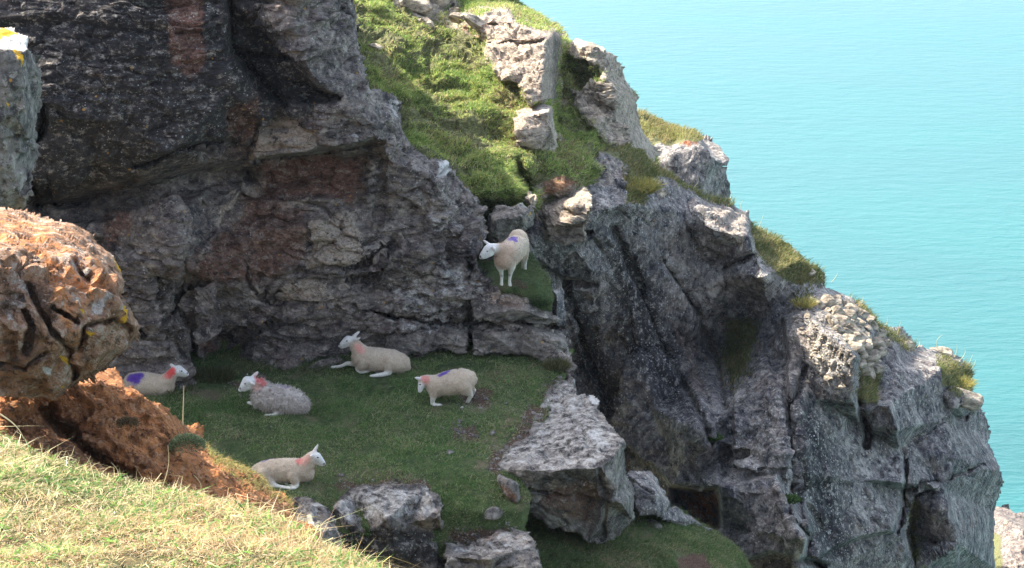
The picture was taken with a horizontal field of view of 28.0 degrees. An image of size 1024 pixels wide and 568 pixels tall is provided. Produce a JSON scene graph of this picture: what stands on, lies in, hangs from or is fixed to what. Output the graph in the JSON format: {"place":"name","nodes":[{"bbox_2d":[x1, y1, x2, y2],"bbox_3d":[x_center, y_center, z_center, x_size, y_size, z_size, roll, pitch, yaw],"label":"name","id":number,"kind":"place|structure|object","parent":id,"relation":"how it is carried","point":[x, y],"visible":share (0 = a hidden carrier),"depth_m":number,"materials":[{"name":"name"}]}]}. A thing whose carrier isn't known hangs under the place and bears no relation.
{"place":"outdoors","nodes":[
{"label":"outdoors","id":0,"kind":"place"},
{"bbox_2d":[0,367,320,542],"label":"soil bank","id":1,"kind":"structure","parent":0,"point":[154,435],"depth_m":19.60,"materials":[{"name":"soil"}]},
{"bbox_2d":[0,207,140,399],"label":"boulder","id":2,"kind":"object","parent":1,"relation":"on","point":[68,320],"visible":1,"depth_m":17.61,"materials":[{"name":"brown stone"}]},
{"bbox_2d":[115,415,139,429],"bbox_3d":[-3.553,1.273,18.975,0.243,0.112,0.192,0,20,0],"label":"cushion plant","id":3,"kind":"object","parent":1,"relation":"on","point":[126,420],"visible":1,"depth_m":18.95,"materials":[{"name":"green plant"}]},
{"bbox_2d":[0,368,313,530],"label":"pebbles","id":4,"kind":"object","parent":1,"relation":"on","point":[100,443],"visible":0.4,"depth_m":19.38,"materials":[{"name":"soil"}]},
{"bbox_2d":[182,389,183,425],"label":"grass stalk","id":5,"kind":"object","parent":1,"relation":"on","point":[183,408],"depth_m":21.33,"materials":[{"name":"plant"}]},
{"bbox_2d":[168,432,206,454],"bbox_3d":[-3.140,1.526,19.870,0.388,0.183,0.297,0,20,0],"label":"cushion plant","id":6,"kind":"object","parent":1,"relation":"on","point":[186,438],"visible":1,"depth_m":19.82,"materials":[{"name":"green plant"}]},
{"bbox_2d":[205,443,294,507],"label":"bank grass","id":7,"kind":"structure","parent":1,"relation":"on","point":[226,461],"depth_m":21.38,"materials":[{"name":"yellow plant"}]},
{"bbox_2d":[0,426,427,567],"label":"hillside","id":8,"kind":"structure","parent":0,"point":[129,561],"depth_m":10.11,"materials":[{"name":"yellow plant"}]},
{"bbox_2d":[0,413,23,438],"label":"grass stalk","id":9,"kind":"object","parent":8,"relation":"on","point":[12,423],"depth_m":11.55,"materials":[{"name":"plant"}]},
{"bbox_2d":[0,0,577,385],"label":"cliff","id":10,"kind":"structure","parent":0,"point":[257,180],"depth_m":27.51,"materials":[{"name":"grey stone"}]},
{"bbox_2d":[477,255,553,310],"bbox_3d":[0.014,-0.097,30.325,1.197,0.787,2.634,0,20,0],"label":"ledge","id":11,"kind":"object","parent":10,"relation":"on","point":[534,285],"visible":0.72,"depth_m":29.26,"materials":[{"name":"green plant"}]},
{"bbox_2d":[479,229,529,285],"bbox_3d":[-0.013,-0.337,29.114,0.422,0.795,1.154,11,23,27],"label":"sheep","id":12,"kind":"object","parent":11,"relation":"on","point":[511,252],"visible":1,"depth_m":28.83},
{"bbox_2d":[482,202,534,260],"bbox_3d":[-0.065,-0.767,31.071,0.808,1.369,2.206,0,20,0],"label":"rock block","id":13,"kind":"object","parent":11,"relation":"on","point":[504,221],"visible":0.52,"depth_m":30.09,"materials":[{"name":"grey stone"}]},
{"bbox_2d":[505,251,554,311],"bbox_3d":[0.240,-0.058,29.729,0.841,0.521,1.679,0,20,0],"label":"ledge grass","id":14,"kind":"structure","parent":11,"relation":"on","point":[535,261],"depth_m":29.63,"materials":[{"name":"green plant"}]},
{"bbox_2d":[471,293,561,323],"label":"limestone block","id":15,"kind":"structure","parent":10,"relation":"on","point":[504,308],"depth_m":29.02,"materials":[{"name":"grey stone"}]},
{"bbox_2d":[528,297,553,308],"bbox_3d":[0.403,0.245,29.077,0.380,0.156,0.332,7,21,19],"label":"grass tuft","id":16,"kind":"object","parent":15,"relation":"on","point":[546,302],"visible":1,"depth_m":29.05,"materials":[{"name":"green plant"}]},
{"bbox_2d":[552,287,565,326],"bbox_3d":[0.671,0.308,30.037,0.217,0.706,1.188,0,20,0],"label":"rock block","id":17,"kind":"object","parent":10,"relation":"on","point":[558,310],"visible":0.85,"depth_m":29.58,"materials":[{"name":"grey stone"}]},
{"bbox_2d":[144,339,573,557],"bbox_3d":[-2.598,2.139,27.964,6.995,1.542,7.661,0,20,0],"label":"ledge","id":18,"kind":"object","parent":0,"point":[212,391],"visible":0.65,"depth_m":26.88,"materials":[{"name":"green plant"}]},
{"bbox_2d":[122,364,188,395],"bbox_3d":[-4.864,1.321,27.959,0.941,0.473,0.372,0,20,0],"label":"sheep","id":19,"kind":"object","parent":18,"relation":"on","point":[144,383],"visible":0.91,"depth_m":27.86},
{"bbox_2d":[176,384,186,388],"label":"stone","id":20,"kind":"object","parent":18,"relation":"on","point":[181,385],"visible":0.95,"depth_m":28.15,"materials":[{"name":"grey stone"}]},
{"bbox_2d":[193,360,238,385],"bbox_3d":[-4.151,1.241,28.498,0.746,0.219,0.664,-12,23,-29],"label":"grass tuft","id":21,"kind":"object","parent":18,"relation":"on","point":[218,373],"visible":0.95,"depth_m":28.50,"materials":[{"name":"green plant"}]},
{"bbox_2d":[238,371,311,415],"bbox_3d":[-3.151,1.474,27.424,0.980,0.647,0.493,0,20,0],"label":"sheep","id":22,"kind":"object","parent":18,"relation":"on","point":[275,398],"visible":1,"depth_m":27.29},
{"bbox_2d":[251,444,325,489],"bbox_3d":[-2.776,2.240,25.303,0.950,0.522,0.429,0,20,0],"label":"sheep","id":23,"kind":"object","parent":18,"relation":"on","point":[295,472],"visible":0.88,"depth_m":25.25},
{"bbox_2d":[292,497,314,506],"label":"stone","id":24,"kind":"object","parent":18,"relation":"on","point":[299,500],"visible":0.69,"depth_m":24.89,"materials":[{"name":"grey stone"}]},
{"bbox_2d":[295,496,342,547],"bbox_3d":[-2.323,3.187,25.253,0.623,1.481,2.961,-1,20,-4],"label":"rock block","id":25,"kind":"object","parent":18,"relation":"on","point":[310,509],"visible":0.38,"depth_m":24.42,"materials":[{"name":"grey stone"}]},
{"bbox_2d":[315,506,333,515],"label":"stone","id":26,"kind":"object","parent":18,"relation":"on","point":[323,509],"visible":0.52,"depth_m":24.75,"materials":[{"name":"grey stone"}]},
{"bbox_2d":[317,511,335,524],"bbox_3d":[-2.349,2.893,24.589,0.489,0.317,0.343,-5,21,-13],"label":"stone","id":27,"kind":"object","parent":18,"relation":"on","point":[324,516],"visible":0.24,"depth_m":24.53,"materials":[{"name":"grey stone"}]},
{"bbox_2d":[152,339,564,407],"bbox_3d":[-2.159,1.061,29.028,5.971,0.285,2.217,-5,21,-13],"label":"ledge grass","id":28,"kind":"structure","parent":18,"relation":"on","point":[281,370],"depth_m":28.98,"materials":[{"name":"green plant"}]},
{"bbox_2d":[331,331,410,376],"bbox_3d":[-1.976,0.987,28.704,1.145,0.630,0.456,0,20,0],"label":"sheep","id":29,"kind":"object","parent":18,"relation":"on","point":[382,362],"visible":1,"depth_m":28.63},
{"bbox_2d":[193,375,563,544],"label":"pebbles","id":30,"kind":"object","parent":18,"relation":"on","point":[518,437],"visible":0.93,"depth_m":26.37,"materials":[{"name":"grey stone"}]},
{"bbox_2d":[332,483,446,567],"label":"rock block","id":31,"kind":"object","parent":18,"relation":"on","point":[402,534],"visible":0.84,"depth_m":24.86,"materials":[{"name":"grey stone"}]},
{"bbox_2d":[385,326,468,354],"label":"limestone block","id":32,"kind":"structure","parent":18,"relation":"on","point":[455,339],"depth_m":29.24,"materials":[{"name":"grey stone"}]},
{"bbox_2d":[414,368,477,407],"bbox_3d":[-0.877,1.417,27.739,0.860,0.662,0.623,0,20,0],"label":"sheep","id":33,"kind":"object","parent":18,"relation":"on","point":[462,381],"visible":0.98,"depth_m":27.53},
{"bbox_2d":[484,506,502,520],"bbox_3d":[-0.238,2.808,25.125,0.279,0.176,0.150,-16,25,-37],"label":"stone","id":34,"kind":"object","parent":18,"relation":"on","point":[493,513],"visible":1,"depth_m":25.06,"materials":[{"name":"grey stone"}]},
{"bbox_2d":[497,474,520,502],"bbox_3d":[-0.015,2.617,25.800,0.395,0.718,1.039,0,20,0],"label":"rock","id":35,"kind":"object","parent":18,"relation":"on","point":[509,487],"visible":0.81,"depth_m":25.29,"materials":[{"name":"grey stone"}]},
{"bbox_2d":[472,325,570,362],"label":"limestone block","id":36,"kind":"structure","parent":18,"relation":"on","point":[534,342],"depth_m":29.14,"materials":[{"name":"grey stone"}]},
{"bbox_2d":[537,356,574,371],"bbox_3d":[0.627,1.097,28.375,0.566,0.195,0.465,0,20,0],"label":"grass tuft","id":37,"kind":"object","parent":18,"relation":"on","point":[555,365],"visible":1,"depth_m":28.35,"materials":[{"name":"green plant"}]},
{"bbox_2d":[353,0,661,261],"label":"hillside","id":38,"kind":"structure","parent":0,"point":[527,57],"depth_m":34.25,"materials":[{"name":"green plant"}]},
{"bbox_2d":[368,43,382,50],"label":"stone","id":39,"kind":"object","parent":38,"relation":"on","point":[374,46],"visible":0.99,"depth_m":33.78,"materials":[{"name":"grey stone"}]},
{"bbox_2d":[398,0,432,14],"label":"stone","id":40,"kind":"object","parent":38,"relation":"on","point":[422,7],"visible":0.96,"depth_m":36.10,"materials":[{"name":"grey stone"}]},
{"bbox_2d":[417,17,434,30],"bbox_3d":[-1.443,-4.506,35.611,0.386,0.259,0.292,13,24,32],"label":"stone","id":41,"kind":"object","parent":38,"relation":"on","point":[427,21],"visible":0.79,"depth_m":35.47,"materials":[{"name":"grey stone"}]},
{"bbox_2d":[430,0,450,8],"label":"stone","id":42,"kind":"object","parent":38,"relation":"on","point":[443,4],"visible":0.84,"depth_m":36.68,"materials":[{"name":"grey stone"}]},
{"bbox_2d":[448,7,460,14],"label":"stone","id":43,"kind":"object","parent":38,"relation":"on","point":[454,9],"visible":0.57,"depth_m":36.49,"materials":[{"name":"grey stone"}]},
{"bbox_2d":[448,12,463,23],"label":"stone","id":44,"kind":"object","parent":38,"relation":"on","point":[455,17],"visible":0.59,"depth_m":35.88,"materials":[{"name":"grey stone"}]},
{"bbox_2d":[461,12,486,33],"bbox_3d":[-0.590,-4.430,34.917,0.565,0.426,0.420,0,20,0],"label":"stone","id":45,"kind":"object","parent":38,"relation":"on","point":[475,22],"visible":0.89,"depth_m":34.78,"materials":[{"name":"grey stone"}]},
{"bbox_2d":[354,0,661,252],"bbox_3d":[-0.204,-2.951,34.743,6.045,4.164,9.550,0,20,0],"label":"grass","id":46,"kind":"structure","parent":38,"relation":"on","point":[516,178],"depth_m":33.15,"materials":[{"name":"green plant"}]},
{"bbox_2d":[523,191,537,208],"bbox_3d":[0.273,-1.264,30.842,0.221,0.274,0.896,0,20,0],"label":"rock block","id":47,"kind":"object","parent":38,"relation":"on","point":[531,199],"visible":0.98,"depth_m":30.60,"materials":[{"name":"beige stone"}]},
{"bbox_2d":[512,104,557,151],"bbox_3d":[0.371,-2.537,33.382,0.737,1.130,2.747,0,20,0],"label":"boulder","id":48,"kind":"object","parent":38,"relation":"on","point":[534,128],"visible":0.96,"depth_m":32.19,"materials":[{"name":"grey stone"}]},
{"bbox_2d":[540,186,592,244],"bbox_3d":[0.779,-1.167,32.564,0.914,1.108,3.042,0,20,0],"label":"rock block","id":49,"kind":"object","parent":38,"relation":"on","point":[565,222],"visible":0.91,"depth_m":31.42,"materials":[{"name":"beige stone"}]},
{"bbox_2d":[525,506,752,567],"bbox_3d":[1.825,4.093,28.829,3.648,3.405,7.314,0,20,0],"label":"bank","id":50,"kind":"structure","parent":0,"point":[689,560],"depth_m":27.39,"materials":[{"name":"green plant"}]},
{"bbox_2d":[443,528,542,567],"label":"rock block","id":51,"kind":"object","parent":50,"relation":"on","point":[501,548],"visible":0.98,"depth_m":24.68,"materials":[{"name":"grey stone"}]},
{"bbox_2d":[498,379,634,544],"bbox_3d":[0.715,2.410,27.943,1.790,2.067,4.684,0,20,0],"label":"rock block","id":52,"kind":"object","parent":50,"relation":"on","point":[569,467],"visible":1,"depth_m":26.10,"materials":[{"name":"grey stone"}]},
{"bbox_2d":[646,519,661,529],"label":"stone","id":53,"kind":"object","parent":50,"relation":"on","point":[657,525],"visible":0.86,"depth_m":28.53,"materials":[{"name":"grey stone"}]},
{"bbox_2d":[626,471,711,529],"bbox_3d":[2.239,3.232,29.581,1.345,1.876,2.712,0,20,0],"label":"rock block","id":54,"kind":"object","parent":50,"relation":"on","point":[650,498],"visible":0.87,"depth_m":28.39,"materials":[{"name":"grey stone"}]},
{"bbox_2d":[637,108,704,143],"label":"grass","id":55,"kind":"structure","parent":0,"point":[659,123],"depth_m":46.52,"materials":[{"name":"green plant"}]},
{"bbox_2d":[638,112,730,200],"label":"rock","id":56,"kind":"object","parent":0,"point":[705,159],"visible":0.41,"depth_m":44.51,"materials":[{"name":"grey stone"}]},
{"bbox_2d":[522,145,1003,567],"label":"cliff","id":57,"kind":"structure","parent":0,"point":[655,287],"depth_m":34.49,"materials":[{"name":"grey stone"}]},
{"bbox_2d":[624,173,666,195],"bbox_3d":[2.124,-1.637,33.448,0.910,0.359,0.820,-11,23,-28],"label":"grass tuft","id":58,"kind":"object","parent":57,"relation":"on","point":[648,186],"visible":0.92,"depth_m":33.43,"materials":[{"name":"green plant"}]},
{"bbox_2d":[657,188,667,197],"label":"stone","id":59,"kind":"object","parent":57,"relation":"on","point":[662,193],"visible":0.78,"depth_m":34.35,"materials":[{"name":"grey stone"}]},
{"bbox_2d":[707,432,722,441],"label":"flowering plant","id":60,"kind":"object","parent":57,"relation":"on","point":[719,437],"visible":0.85,"depth_m":32.66,"materials":[{"name":"green plant"}]},
{"bbox_2d":[599,141,978,562],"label":"grass","id":61,"kind":"structure","parent":57,"relation":"on","point":[776,240],"depth_m":35.99,"materials":[{"name":"green plant"}]},
{"bbox_2d":[785,492,801,504],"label":"plant","id":62,"kind":"object","parent":57,"relation":"on","point":[794,498],"visible":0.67,"depth_m":31.71,"materials":[{"name":"green plant"}]},
{"bbox_2d":[789,296,818,308],"bbox_3d":[4.997,0.289,35.015,0.603,0.233,0.487,0,20,0],"label":"grass tuft","id":63,"kind":"object","parent":57,"relation":"on","point":[804,302],"visible":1,"depth_m":35.01,"materials":[{"name":"green plant"}]},
{"bbox_2d":[808,268,816,276],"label":"stone","id":64,"kind":"object","parent":57,"relation":"on","point":[811,273],"visible":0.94,"depth_m":36.40,"materials":[{"name":"grey stone"}]},
{"bbox_2d":[780,308,860,401],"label":"pebbles","id":65,"kind":"object","parent":57,"relation":"on","point":[807,314],"visible":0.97,"depth_m":33.24,"materials":[{"name":"beige stone"}]},
{"bbox_2d":[816,300,825,308],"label":"stone","id":66,"kind":"object","parent":57,"relation":"on","point":[821,305],"visible":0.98,"depth_m":35.20,"materials":[{"name":"grey stone"}]},
{"bbox_2d":[820,294,837,306],"bbox_3d":[5.450,0.299,35.639,0.330,0.260,0.382,-8,21,-21],"label":"stone","id":67,"kind":"object","parent":57,"relation":"on","point":[828,300],"visible":0.71,"depth_m":35.48,"materials":[{"name":"grey stone"}]},
{"bbox_2d":[826,313,839,325],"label":"stone","id":68,"kind":"object","parent":57,"relation":"on","point":[832,320],"visible":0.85,"depth_m":34.50,"materials":[{"name":"beige stone"}]},
{"bbox_2d":[831,295,841,302],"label":"stone","id":69,"kind":"object","parent":57,"relation":"on","point":[837,298],"visible":0.56,"depth_m":36.31,"materials":[{"name":"beige stone"}]},
{"bbox_2d":[830,305,843,314],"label":"stone","id":70,"kind":"object","parent":57,"relation":"on","point":[836,309],"visible":0.6,"depth_m":35.02,"materials":[{"name":"grey stone"}]},
{"bbox_2d":[831,324,845,332],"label":"stone","id":71,"kind":"object","parent":57,"relation":"on","point":[839,328],"visible":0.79,"depth_m":33.90,"materials":[{"name":"beige stone"}]},
{"bbox_2d":[834,314,850,326],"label":"stone","id":72,"kind":"object","parent":57,"relation":"on","point":[844,320],"visible":0.77,"depth_m":34.55,"materials":[{"name":"beige stone"}]},
{"bbox_2d":[842,327,853,333],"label":"stone","id":73,"kind":"object","parent":57,"relation":"on","point":[848,331],"visible":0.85,"depth_m":34.03,"materials":[{"name":"grey stone"}]},
{"bbox_2d":[843,333,854,341],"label":"stone","id":74,"kind":"object","parent":57,"relation":"on","point":[851,337],"visible":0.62,"depth_m":33.73,"materials":[{"name":"beige stone"}]},
{"bbox_2d":[842,299,855,304],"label":"stone","id":75,"kind":"object","parent":57,"relation":"on","point":[846,301],"visible":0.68,"depth_m":36.42,"materials":[{"name":"grey stone"}]},
{"bbox_2d":[844,309,856,319],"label":"stone","id":76,"kind":"object","parent":57,"relation":"on","point":[851,314],"visible":0.41,"depth_m":35.46,"materials":[{"name":"grey stone"}]},
{"bbox_2d":[844,303,858,311],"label":"stone","id":77,"kind":"object","parent":57,"relation":"on","point":[851,306],"visible":0.59,"depth_m":36.20,"materials":[{"name":"grey stone"}]},
{"bbox_2d":[846,322,861,333],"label":"stone","id":78,"kind":"object","parent":57,"relation":"on","point":[853,327],"visible":0.52,"depth_m":34.79,"materials":[{"name":"grey stone"}]},
{"bbox_2d":[848,340,862,352],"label":"stone","id":79,"kind":"object","parent":57,"relation":"on","point":[856,347],"visible":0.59,"depth_m":33.36,"materials":[{"name":"beige stone"}]},
{"bbox_2d":[854,332,862,340],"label":"stone","id":80,"kind":"object","parent":57,"relation":"on","point":[858,335],"visible":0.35,"depth_m":34.31,"materials":[{"name":"grey stone"}]},
{"bbox_2d":[857,307,862,315],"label":"stone","id":81,"kind":"object","parent":57,"relation":"on","point":[859,311],"visible":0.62,"depth_m":36.34,"materials":[{"name":"grey stone"}]},
{"bbox_2d":[855,340,866,346],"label":"stone","id":82,"kind":"object","parent":57,"relation":"on","point":[863,342],"visible":0.27,"depth_m":33.96,"materials":[{"name":"beige stone"}]},
{"bbox_2d":[858,347,864,354],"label":"stone","id":83,"kind":"object","parent":57,"relation":"on","point":[861,351],"visible":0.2,"depth_m":33.70,"materials":[{"name":"grey stone"}]},
{"bbox_2d":[858,359,866,368],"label":"stone","id":84,"kind":"object","parent":57,"relation":"on","point":[863,364],"visible":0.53,"depth_m":34.23,"materials":[{"name":"grey stone"}]},
{"bbox_2d":[858,318,866,325],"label":"stone","id":85,"kind":"object","parent":57,"relation":"on","point":[862,322],"visible":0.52,"depth_m":35.88,"materials":[{"name":"beige stone"}]},
{"bbox_2d":[860,351,867,358],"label":"stone","id":86,"kind":"object","parent":57,"relation":"on","point":[865,356],"visible":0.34,"depth_m":34.38,"materials":[{"name":"grey stone"}]},
{"bbox_2d":[860,310,869,319],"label":"stone","id":87,"kind":"object","parent":57,"relation":"on","point":[864,314],"visible":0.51,"depth_m":36.68,"materials":[{"name":"grey stone"}]},
{"bbox_2d":[861,332,868,339],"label":"stone","id":88,"kind":"object","parent":57,"relation":"on","point":[864,336],"visible":0.38,"depth_m":34.99,"materials":[{"name":"grey stone"}]},
{"bbox_2d":[862,365,871,375],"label":"stone","id":89,"kind":"object","parent":57,"relation":"on","point":[868,369],"visible":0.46,"depth_m":35.34,"materials":[{"name":"grey stone"}]},
{"bbox_2d":[863,331,871,338],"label":"stone","id":90,"kind":"object","parent":57,"relation":"on","point":[868,334],"visible":0.56,"depth_m":35.73,"materials":[{"name":"beige stone"}]},
{"bbox_2d":[864,339,872,350],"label":"stone","id":91,"kind":"object","parent":57,"relation":"on","point":[868,346],"visible":0.51,"depth_m":34.57,"materials":[{"name":"grey stone"}]},
{"bbox_2d":[864,324,872,330],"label":"stone","id":92,"kind":"object","parent":57,"relation":"on","point":[867,327],"visible":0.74,"depth_m":36.08,"materials":[{"name":"beige stone"}]},
{"bbox_2d":[866,315,874,323],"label":"stone","id":93,"kind":"object","parent":57,"relation":"on","point":[870,319],"visible":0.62,"depth_m":36.93,"materials":[{"name":"beige stone"}]},
{"bbox_2d":[867,361,874,367],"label":"stone","id":94,"kind":"object","parent":57,"relation":"on","point":[870,364],"visible":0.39,"depth_m":35.69,"materials":[{"name":"grey stone"}]},
{"bbox_2d":[867,367,875,379],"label":"stone","id":95,"kind":"object","parent":57,"relation":"on","point":[872,375],"visible":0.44,"depth_m":35.71,"materials":[{"name":"grey stone"}]},
{"bbox_2d":[867,349,880,362],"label":"stone","id":96,"kind":"object","parent":57,"relation":"on","point":[874,355],"visible":0.42,"depth_m":35.76,"materials":[{"name":"grey stone"}]},
{"bbox_2d":[870,320,878,331],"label":"stone","id":97,"kind":"object","parent":57,"relation":"on","point":[874,324],"visible":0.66,"depth_m":36.97,"materials":[{"name":"grey stone"}]},
{"bbox_2d":[873,336,883,348],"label":"stone","id":98,"kind":"object","parent":57,"relation":"on","point":[877,342],"visible":0.42,"depth_m":36.35,"materials":[{"name":"grey stone"}]},
{"bbox_2d":[873,364,885,373],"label":"stone","id":99,"kind":"object","parent":57,"relation":"on","point":[878,368],"visible":0.83,"depth_m":35.97,"materials":[{"name":"grey stone"}]},
{"bbox_2d":[873,346,886,357],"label":"stone","id":100,"kind":"object","parent":57,"relation":"on","point":[882,350],"visible":0.29,"depth_m":36.73,"materials":[{"name":"grey stone"}]},
{"bbox_2d":[878,329,886,337],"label":"stone","id":101,"kind":"object","parent":57,"relation":"on","point":[882,333],"visible":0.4,"depth_m":37.53,"materials":[{"name":"grey stone"}]},
{"bbox_2d":[882,338,891,346],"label":"stone","id":102,"kind":"object","parent":57,"relation":"on","point":[888,341],"visible":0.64,"depth_m":37.28,"materials":[{"name":"grey stone"}]},
{"bbox_2d":[904,340,914,350],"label":"stone","id":103,"kind":"object","parent":57,"relation":"on","point":[911,343],"visible":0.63,"depth_m":38.68,"materials":[{"name":"grey stone"}]},
{"bbox_2d":[929,346,952,356],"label":"stone","id":104,"kind":"object","parent":57,"relation":"on","point":[944,350],"visible":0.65,"depth_m":40.85,"materials":[{"name":"beige stone"}]},
{"bbox_2d":[949,386,983,410],"bbox_3d":[8.367,2.078,37.944,0.657,0.429,0.583,-4,20,-10],"label":"stone","id":105,"kind":"object","parent":57,"relation":"on","point":[973,401],"visible":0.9,"depth_m":37.73,"materials":[{"name":"grey stone"}]},
{"bbox_2d":[956,373,979,389],"bbox_3d":[8.519,1.843,38.919,0.819,0.283,0.714,0,20,0],"label":"grass tuft","id":106,"kind":"object","parent":57,"relation":"on","point":[963,381],"visible":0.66,"depth_m":38.94,"materials":[{"name":"yellow plant"}]},
{"bbox_2d":[519,0,1023,512],"bbox_3d":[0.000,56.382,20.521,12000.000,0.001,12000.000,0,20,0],"label":"sea","id":107,"kind":"structure","parent":0,"point":[873,150],"depth_m":219.66,"materials":[{"name":"liquid"}]},
{"bbox_2d":[993,504,1023,567],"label":"rock","id":108,"kind":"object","parent":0,"point":[1008,539],"visible":0.67,"depth_m":67.28,"materials":[{"name":"grey stone"}]},
{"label":"hillside","id":109,"kind":"structure","parent":0,"visible":0},
{"bbox_2d":[0,27,43,210],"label":"rock pillar","id":110,"kind":"object","parent":109,"relation":"on","point":[21,84],"visible":1,"depth_m":15.62,"materials":[{"name":"grey stone"}]}
]}

